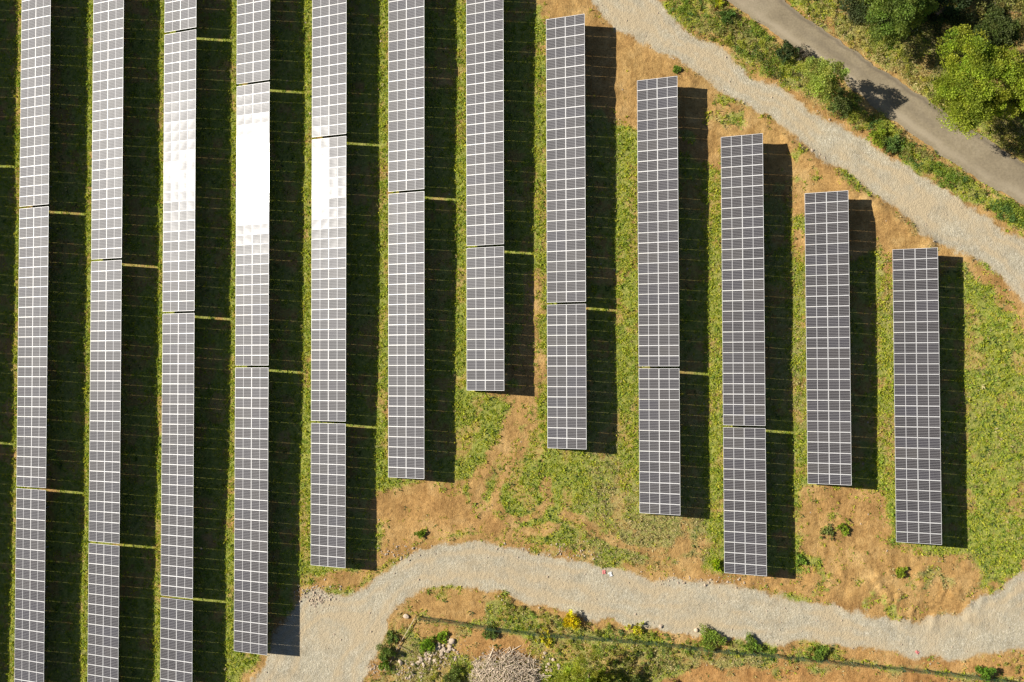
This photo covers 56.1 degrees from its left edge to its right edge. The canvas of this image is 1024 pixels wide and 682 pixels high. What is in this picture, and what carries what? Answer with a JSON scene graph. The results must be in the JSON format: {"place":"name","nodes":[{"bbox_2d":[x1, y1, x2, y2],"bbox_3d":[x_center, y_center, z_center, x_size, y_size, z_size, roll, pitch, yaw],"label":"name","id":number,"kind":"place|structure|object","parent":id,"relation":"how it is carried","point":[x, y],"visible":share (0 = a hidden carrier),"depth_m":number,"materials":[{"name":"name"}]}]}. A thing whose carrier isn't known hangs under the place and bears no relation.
{"place":"outdoors","nodes":[
{"label":"outdoors","id":0,"kind":"place"},
{"bbox_2d":[0,0,1023,681],"bbox_3d":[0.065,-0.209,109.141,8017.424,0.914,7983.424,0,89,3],"label":"ground","id":1,"kind":"structure","parent":0,"point":[610,82],"depth_m":109.04,"materials":[{"name":"brown soil"}]},
{"bbox_2d":[14,488,48,681],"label":"solar table","id":2,"kind":"object","parent":1,"relation":"on","point":[30,600],"visible":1,"depth_m":109.90,"materials":[{"name":"metal"}]},
{"bbox_2d":[17,206,51,487],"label":"solar table","id":3,"kind":"object","parent":1,"relation":"on","point":[33,306],"visible":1,"depth_m":110.58,"materials":[{"name":"glass"}]},
{"bbox_2d":[20,0,53,206],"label":"solar table","id":4,"kind":"object","parent":1,"relation":"on","point":[35,72],"visible":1,"depth_m":111.31,"materials":[{"name":"glass"}]},
{"bbox_2d":[88,543,120,681],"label":"solar table","id":5,"kind":"object","parent":1,"relation":"on","point":[103,640],"visible":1,"depth_m":109.34,"materials":[{"name":"metal"}]},
{"bbox_2d":[89,260,122,543],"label":"solar table","id":6,"kind":"object","parent":1,"relation":"on","point":[105,386],"visible":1,"depth_m":109.95,"materials":[{"name":"glass"}]},
{"bbox_2d":[91,0,125,258],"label":"solar table","id":7,"kind":"object","parent":1,"relation":"on","point":[107,94],"visible":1,"depth_m":110.75,"materials":[{"name":"glass"}]},
{"bbox_2d":[160,597,192,681],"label":"solar table","id":8,"kind":"object","parent":1,"relation":"on","point":[177,617],"visible":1,"depth_m":108.79,"materials":[{"name":"metal"}]},
{"bbox_2d":[161,313,194,598],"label":"solar table","id":9,"kind":"object","parent":1,"relation":"on","point":[177,386],"visible":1,"depth_m":109.32,"materials":[{"name":"glass"}]},
{"bbox_2d":[163,29,195,311],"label":"solar table","id":10,"kind":"object","parent":1,"relation":"on","point":[179,250],"visible":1,"depth_m":110.14,"materials":[{"name":"glass"}]},
{"bbox_2d":[165,0,196,31],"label":"solar table","id":11,"kind":"object","parent":1,"relation":"on","point":[183,12],"visible":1,"depth_m":110.65,"materials":[{"name":"glass"}]},
{"bbox_2d":[234,368,268,654],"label":"solar table","id":12,"kind":"object","parent":1,"relation":"on","point":[251,467],"visible":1,"depth_m":108.68,"materials":[{"name":"glass"}]},
{"bbox_2d":[235,82,269,364],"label":"solar table","id":13,"kind":"object","parent":1,"relation":"on","point":[252,322],"visible":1,"depth_m":109.51,"materials":[{"name":"glass"}]},
{"bbox_2d":[237,0,269,83],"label":"solar table","id":14,"kind":"object","parent":1,"relation":"on","point":[253,52],"visible":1,"depth_m":110.06,"materials":[{"name":"glass"}]},
{"bbox_2d":[311,136,345,420],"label":"solar table","id":15,"kind":"object","parent":1,"relation":"on","point":[328,361],"visible":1,"depth_m":108.86,"materials":[{"name":"glass"}]},
{"bbox_2d":[311,423,345,567],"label":"solar table","id":16,"kind":"object","parent":1,"relation":"on","point":[330,451],"visible":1,"depth_m":108.23,"materials":[{"name":"grey glass"}]},
{"bbox_2d":[312,0,346,136],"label":"solar table","id":17,"kind":"object","parent":1,"relation":"on","point":[329,25],"visible":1,"depth_m":109.50,"materials":[{"name":"glass"}]},
{"bbox_2d":[377,658,390,670],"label":"shrub","id":18,"kind":"object","parent":1,"relation":"on","point":[384,664],"visible":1,"depth_m":108.32,"materials":[{"name":"green plant"}]},
{"bbox_2d":[375,643,396,660],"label":"shrub","id":19,"kind":"object","parent":1,"relation":"on","point":[385,653],"visible":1,"depth_m":107.99,"materials":[{"name":"green plant"}]},
{"bbox_2d":[386,630,398,644],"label":"shrub","id":20,"kind":"object","parent":1,"relation":"on","point":[391,636],"visible":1,"depth_m":108.32,"materials":[{"name":"green plant"}]},
{"bbox_2d":[388,191,423,478],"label":"solar table","id":21,"kind":"object","parent":1,"relation":"on","point":[406,381],"visible":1,"depth_m":108.22,"materials":[{"name":"glass"}]},
{"bbox_2d":[388,0,423,191],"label":"solar table","id":22,"kind":"object","parent":1,"relation":"on","point":[406,51],"visible":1,"depth_m":108.91,"materials":[{"name":"glass"}]},
{"bbox_2d":[413,528,426,538],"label":"shrub","id":23,"kind":"object","parent":1,"relation":"on","point":[421,533],"visible":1,"depth_m":108.61,"materials":[{"name":"green plant"}]},
{"bbox_2d":[419,636,434,653],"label":"shrub","id":24,"kind":"object","parent":1,"relation":"on","point":[428,645],"visible":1,"depth_m":108.10,"materials":[{"name":"green plant"}]},
{"bbox_2d":[433,630,447,643],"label":"shrub","id":25,"kind":"object","parent":1,"relation":"on","point":[440,638],"visible":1,"depth_m":108.23,"materials":[{"name":"green plant"}]},
{"bbox_2d":[442,663,459,681],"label":"shrub","id":26,"kind":"object","parent":1,"relation":"on","point":[453,678],"visible":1,"depth_m":107.71,"materials":[{"name":"green plant"}]},
{"bbox_2d":[449,638,454,643],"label":"rock","id":27,"kind":"object","parent":1,"relation":"on","point":[451,640],"visible":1,"depth_m":108.22,"materials":[{"name":"stone"}]},
{"bbox_2d":[466,0,503,245],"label":"solar table","id":28,"kind":"object","parent":1,"relation":"on","point":[484,108],"visible":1,"depth_m":108.32,"materials":[{"name":"glass"}]},
{"bbox_2d":[467,246,503,390],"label":"solar table","id":29,"kind":"object","parent":1,"relation":"on","point":[485,367],"visible":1,"depth_m":107.74,"materials":[{"name":"glass"}]},
{"bbox_2d":[481,621,498,639],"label":"shrub","id":30,"kind":"object","parent":1,"relation":"on","point":[493,634],"visible":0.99,"depth_m":107.79,"materials":[{"name":"green plant"}]},
{"bbox_2d":[465,645,551,681],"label":"brush pile","id":31,"kind":"object","parent":1,"relation":"on","point":[516,667],"visible":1,"depth_m":107.50,"materials":[{"name":"brown wood"}]},
{"bbox_2d":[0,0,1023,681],"bbox_3d":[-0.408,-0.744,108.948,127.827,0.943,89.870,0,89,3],"label":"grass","id":32,"kind":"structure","parent":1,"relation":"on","point":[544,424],"depth_m":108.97,"materials":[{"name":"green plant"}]},
{"bbox_2d":[0,0,1023,681],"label":"weeds","id":33,"kind":"object","parent":1,"relation":"on","point":[534,346],"visible":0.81,"depth_m":109.05,"materials":[{"name":"green plant"}]},
{"bbox_2d":[535,630,551,647],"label":"shrub","id":34,"kind":"object","parent":1,"relation":"on","point":[547,643],"visible":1,"depth_m":107.61,"materials":[{"name":"yellow plant"}]},
{"bbox_2d":[546,14,585,302],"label":"solar table","id":35,"kind":"object","parent":1,"relation":"on","point":[567,34],"visible":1,"depth_m":107.71,"materials":[{"name":"glass"}]},
{"bbox_2d":[547,304,586,448],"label":"solar table","id":36,"kind":"object","parent":1,"relation":"on","point":[566,374],"visible":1,"depth_m":107.09,"materials":[{"name":"glass"}]},
{"bbox_2d":[562,609,581,630],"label":"shrub","id":37,"kind":"object","parent":1,"relation":"on","point":[570,620],"visible":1,"depth_m":107.11,"materials":[{"name":"yellow plant"}]},
{"bbox_2d":[552,645,611,681],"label":"tree","id":38,"kind":"object","parent":1,"relation":"on","point":[577,671],"visible":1,"depth_m":104.34,"materials":[{"name":"green plant"}]},
{"bbox_2d":[196,1,1020,680],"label":"loose stones","id":39,"kind":"object","parent":1,"relation":"on","point":[306,591],"visible":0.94,"depth_m":108.50,"materials":[{"name":"stone"}]},
{"bbox_2d":[624,621,644,634],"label":"shrub","id":40,"kind":"object","parent":1,"relation":"on","point":[638,629],"visible":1,"depth_m":107.05,"materials":[{"name":"yellow plant"}]},
{"bbox_2d":[637,76,678,365],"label":"solar table","id":41,"kind":"object","parent":1,"relation":"on","point":[658,340],"visible":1,"depth_m":106.96,"materials":[{"name":"glass"}]},
{"bbox_2d":[639,369,679,514],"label":"solar table","id":42,"kind":"object","parent":1,"relation":"on","point":[662,385],"visible":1,"depth_m":106.33,"materials":[{"name":"glass"}]},
{"bbox_2d":[672,65,681,73],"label":"shrub","id":43,"kind":"object","parent":1,"relation":"on","point":[677,69],"visible":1,"depth_m":108.68,"materials":[{"name":"green plant"}]},
{"bbox_2d":[379,593,1023,681],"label":"undergrowth","id":44,"kind":"object","parent":1,"relation":"on","point":[686,652],"visible":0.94,"depth_m":107.32,"materials":[{"name":"green plant"}]},
{"bbox_2d":[698,623,726,652],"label":"shrub","id":45,"kind":"object","parent":1,"relation":"on","point":[708,639],"visible":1,"depth_m":106.48,"materials":[{"name":"green plant"}]},
{"bbox_2d":[708,559,720,570],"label":"shrub","id":46,"kind":"object","parent":1,"relation":"on","point":[716,564],"visible":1,"depth_m":106.78,"materials":[{"name":"green plant"}]},
{"bbox_2d":[414,615,1022,681],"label":"fence","id":47,"kind":"object","parent":1,"relation":"on","point":[569,637],"visible":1,"depth_m":106.46,"materials":[{"name":"metal"}]},
{"bbox_2d":[714,0,724,9],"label":"shrub","id":48,"kind":"object","parent":1,"relation":"on","point":[720,2],"visible":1,"depth_m":108.51,"materials":[{"name":"yellow plant"}]},
{"bbox_2d":[718,8,736,26],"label":"shrub","id":49,"kind":"object","parent":1,"relation":"on","point":[726,15],"visible":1,"depth_m":108.18,"materials":[{"name":"green plant"}]},
{"bbox_2d":[721,133,764,425],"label":"solar table","id":50,"kind":"object","parent":1,"relation":"on","point":[743,388],"visible":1,"depth_m":106.27,"materials":[{"name":"glass"}]},
{"bbox_2d":[723,427,766,575],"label":"solar table","id":51,"kind":"object","parent":1,"relation":"on","point":[744,457],"visible":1,"depth_m":105.64,"materials":[{"name":"glass"}]},
{"bbox_2d":[743,632,762,653],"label":"shrub","id":52,"kind":"object","parent":1,"relation":"on","point":[752,644],"visible":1,"depth_m":106.33,"materials":[{"name":"green plant"}]},
{"bbox_2d":[774,39,799,63],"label":"shrub","id":53,"kind":"object","parent":1,"relation":"on","point":[788,49],"visible":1,"depth_m":107.37,"materials":[{"name":"green plant"}]},
{"bbox_2d":[794,552,806,566],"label":"shrub","id":54,"kind":"object","parent":1,"relation":"on","point":[801,559],"visible":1,"depth_m":106.55,"materials":[{"name":"green plant"}]},
{"bbox_2d":[797,42,813,61],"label":"shrub","id":55,"kind":"object","parent":1,"relation":"on","point":[804,53],"visible":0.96,"depth_m":107.49,"materials":[{"name":"green plant"}]},
{"bbox_2d":[807,644,828,661],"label":"shrub","id":56,"kind":"object","parent":1,"relation":"on","point":[819,654],"visible":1,"depth_m":105.98,"materials":[{"name":"green plant"}]},
{"bbox_2d":[799,56,849,103],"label":"tree","id":57,"kind":"object","parent":1,"relation":"on","point":[816,83],"visible":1,"depth_m":103.03,"materials":[{"name":"green plant"}]},
{"bbox_2d":[819,523,833,540],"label":"shrub","id":58,"kind":"object","parent":1,"relation":"on","point":[826,530],"visible":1,"depth_m":106.35,"materials":[{"name":"green plant"}]},
{"bbox_2d":[805,190,851,484],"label":"solar table","id":59,"kind":"object","parent":1,"relation":"on","point":[828,336],"visible":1,"depth_m":105.60,"materials":[{"name":"glass"}]},
{"bbox_2d":[829,84,852,117],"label":"shrub","id":60,"kind":"object","parent":1,"relation":"on","point":[837,105],"visible":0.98,"depth_m":106.96,"materials":[{"name":"green plant"}]},
{"bbox_2d":[835,518,849,535],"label":"shrub","id":61,"kind":"object","parent":1,"relation":"on","point":[842,526],"visible":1,"depth_m":106.23,"materials":[{"name":"green plant"}]},
{"bbox_2d":[667,0,1023,229],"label":"undergrowth","id":62,"kind":"object","parent":1,"relation":"on","point":[855,104],"visible":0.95,"depth_m":107.55,"materials":[{"name":"green plant"}]},
{"bbox_2d":[838,0,871,25],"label":"broadleaf tree","id":63,"kind":"object","parent":1,"relation":"on","point":[854,11],"visible":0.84,"depth_m":104.02,"materials":[{"name":"green plant"}]},
{"bbox_2d":[865,125,888,148],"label":"shrub","id":64,"kind":"object","parent":1,"relation":"on","point":[876,136],"visible":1,"depth_m":106.84,"materials":[{"name":"green plant"}]},
{"bbox_2d":[880,133,900,154],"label":"shrub","id":65,"kind":"object","parent":1,"relation":"on","point":[891,142],"visible":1,"depth_m":106.76,"materials":[{"name":"green plant"}]},
{"bbox_2d":[858,0,938,49],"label":"broadleaf tree","id":66,"kind":"object","parent":1,"relation":"on","point":[905,14],"visible":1,"depth_m":101.89,"materials":[{"name":"green plant"}]},
{"bbox_2d":[895,566,907,578],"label":"shrub","id":67,"kind":"object","parent":1,"relation":"on","point":[899,571],"visible":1,"depth_m":105.83,"materials":[{"name":"green plant"}]},
{"bbox_2d":[797,0,1023,162],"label":"undergrowth","id":68,"kind":"object","parent":1,"relation":"on","point":[908,73],"visible":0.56,"depth_m":107.10,"materials":[{"name":"green plant"}]},
{"bbox_2d":[893,248,941,544],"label":"solar table","id":69,"kind":"object","parent":1,"relation":"on","point":[916,375],"visible":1,"depth_m":104.91,"materials":[{"name":"glass"}]},
{"bbox_2d":[921,0,973,32],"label":"broadleaf tree","id":70,"kind":"object","parent":1,"relation":"on","point":[949,13],"visible":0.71,"depth_m":103.80,"materials":[{"name":"green plant"}]},
{"bbox_2d":[929,23,1023,138],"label":"broadleaf tree","id":71,"kind":"object","parent":1,"relation":"on","point":[996,63],"visible":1,"depth_m":99.98,"materials":[{"name":"green plant"}]},
{"bbox_2d":[975,665,996,681],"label":"shrub","id":72,"kind":"object","parent":1,"relation":"on","point":[984,672],"visible":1,"depth_m":104.60,"materials":[{"name":"green plant"}]},
{"bbox_2d":[970,1,1022,50],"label":"broadleaf tree","id":73,"kind":"object","parent":1,"relation":"on","point":[999,27],"visible":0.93,"depth_m":101.62,"materials":[{"name":"green plant"}]},
{"bbox_2d":[976,0,1023,35],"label":"broadleaf tree","id":74,"kind":"object","parent":1,"relation":"on","point":[1004,4],"visible":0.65,"depth_m":102.35,"materials":[{"name":"green plant"}]},
{"bbox_2d":[1006,85,1023,126],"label":"broadleaf tree","id":75,"kind":"object","parent":1,"relation":"on","point":[1020,110],"visible":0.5,"depth_m":101.85,"materials":[{"name":"green plant"}]},
{"bbox_2d":[251,541,1023,681],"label":"gravel track","id":76,"kind":"structure","parent":0,"point":[307,655],"depth_m":107.76,"materials":[{"name":"beige gravel"}]},
{"bbox_2d":[593,0,1023,302],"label":"gravel path","id":77,"kind":"structure","parent":0,"point":[971,231],"depth_m":107.67,"materials":[{"name":"beige gravel"}]},
{"bbox_2d":[727,0,1023,204],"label":"road","id":78,"kind":"structure","parent":0,"point":[985,160],"depth_m":107.38,"materials":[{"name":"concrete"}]}
]}

